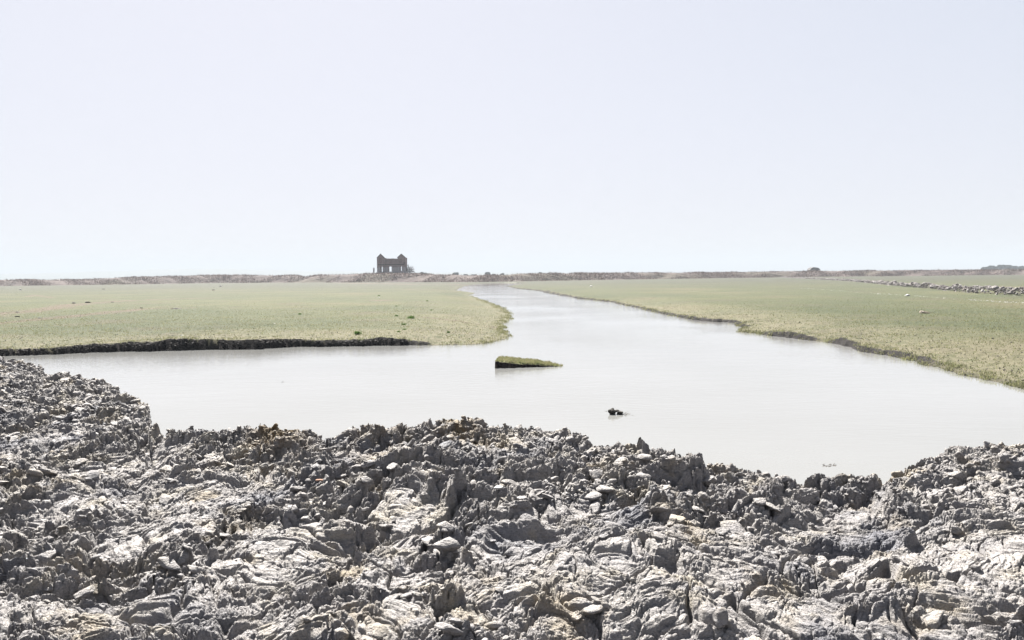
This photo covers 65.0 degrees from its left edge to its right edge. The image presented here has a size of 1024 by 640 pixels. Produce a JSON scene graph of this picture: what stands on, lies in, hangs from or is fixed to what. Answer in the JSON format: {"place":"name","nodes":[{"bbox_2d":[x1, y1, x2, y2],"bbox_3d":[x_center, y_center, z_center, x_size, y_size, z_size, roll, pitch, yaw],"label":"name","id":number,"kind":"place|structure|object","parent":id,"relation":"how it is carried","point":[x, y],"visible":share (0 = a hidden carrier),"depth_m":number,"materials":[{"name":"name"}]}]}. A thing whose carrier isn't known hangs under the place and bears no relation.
{"place":"outdoors","nodes":[
{"label":"outdoors","id":0,"kind":"place"},
{"bbox_2d":[0,269,567,279],"bbox_3d":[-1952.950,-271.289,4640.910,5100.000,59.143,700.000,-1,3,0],"label":"hills","id":1,"kind":"structure","parent":0,"point":[134,273],"depth_m":4526.19,"materials":[{"name":"grey"}]},
{"bbox_2d":[0,356,1023,639],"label":"mud bank","id":2,"kind":"structure","parent":0,"point":[982,606],"depth_m":8.71,"materials":[{"name":"grey rock"}]},
{"bbox_2d":[0,356,1023,639],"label":"rocks","id":3,"kind":"object","parent":2,"relation":"on","point":[718,614],"visible":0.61,"depth_m":10.43,"materials":[{"name":"grey rock"}]},
{"bbox_2d":[0,275,1023,389],"bbox_3d":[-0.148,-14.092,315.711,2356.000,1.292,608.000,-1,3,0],"label":"ground","id":4,"kind":"structure","parent":0,"point":[663,293],"depth_m":79.78,"materials":[{"name":"green plant"}]},
{"bbox_2d":[0,339,407,355],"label":"bank lumps","id":5,"kind":"object","parent":4,"relation":"on","point":[139,347],"visible":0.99,"depth_m":44.24,"materials":[{"name":"brown soil"}]},
{"bbox_2d":[0,307,1023,381],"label":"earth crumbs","id":6,"kind":"object","parent":4,"relation":"on","point":[504,321],"visible":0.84,"depth_m":47.20,"materials":[{"name":"brown soil"}]},
{"bbox_2d":[784,276,1023,295],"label":"clod ridge","id":7,"kind":"structure","parent":4,"relation":"on","point":[975,289],"depth_m":134.73,"materials":[{"name":"soil"}]},
{"bbox_2d":[0,270,1023,285],"bbox_3d":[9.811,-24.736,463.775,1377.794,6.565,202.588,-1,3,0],"label":"embankment","id":8,"kind":"structure","parent":0,"point":[283,279],"depth_m":443.94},
{"bbox_2d":[373,254,406,273],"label":"ruined house","id":9,"kind":"structure","parent":8,"relation":"on","point":[393,263],"depth_m":429.12,"materials":[{"name":"grey stone"}]},
{"bbox_2d":[406,265,413,272],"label":"bare tree","id":10,"kind":"object","parent":8,"relation":"on","point":[409,270],"visible":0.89,"depth_m":432.06,"materials":[{"name":"grey plant"}]},
{"bbox_2d":[0,268,1023,285],"bbox_3d":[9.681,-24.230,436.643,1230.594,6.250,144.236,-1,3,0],"label":"dry scrub","id":11,"kind":"object","parent":8,"relation":"on","point":[483,278],"visible":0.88,"depth_m":443.55,"materials":[{"name":"brown plant"}]},
{"bbox_2d":[0,0,1023,273],"label":"sky","id":12,"kind":"structure","parent":0,"point":[461,136],"materials":[{"name":"white"}]},
{"bbox_2d":[1,283,1023,485],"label":"water","id":13,"kind":"structure","parent":0,"point":[800,411],"depth_m":27.70,"materials":[{"name":"white liquid"}]},
{"bbox_2d":[495,355,562,367],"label":"sod island","id":14,"kind":"structure","parent":13,"relation":"in","point":[508,362],"depth_m":34.54,"materials":[{"name":"green plant"}]},
{"bbox_2d":[608,408,628,414],"bbox_3d":[3.011,2.601,22.831,1.036,0.237,0.509,2,4,36],"label":"floating clod","id":15,"kind":"object","parent":13,"relation":"on","point":[611,411],"visible":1,"depth_m":22.71,"materials":[{"name":"black soil"}]},
{"bbox_2d":[46,269,1016,279],"bbox_3d":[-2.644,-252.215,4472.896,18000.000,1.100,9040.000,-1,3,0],"label":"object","id":16,"kind":"structure","parent":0,"point":[691,272],"depth_m":6148.31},
{"bbox_2d":[807,267,818,270],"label":"hut","id":17,"kind":"object","parent":16,"relation":"on","point":[813,268],"visible":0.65,"depth_m":638.29,"materials":[{"name":"grey"}]},
{"bbox_2d":[997,265,1005,268],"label":"distant tree","id":18,"kind":"object","parent":16,"relation":"on","point":[1001,266],"visible":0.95,"depth_m":1093.84,"materials":[{"name":"grey plant"}]}
]}

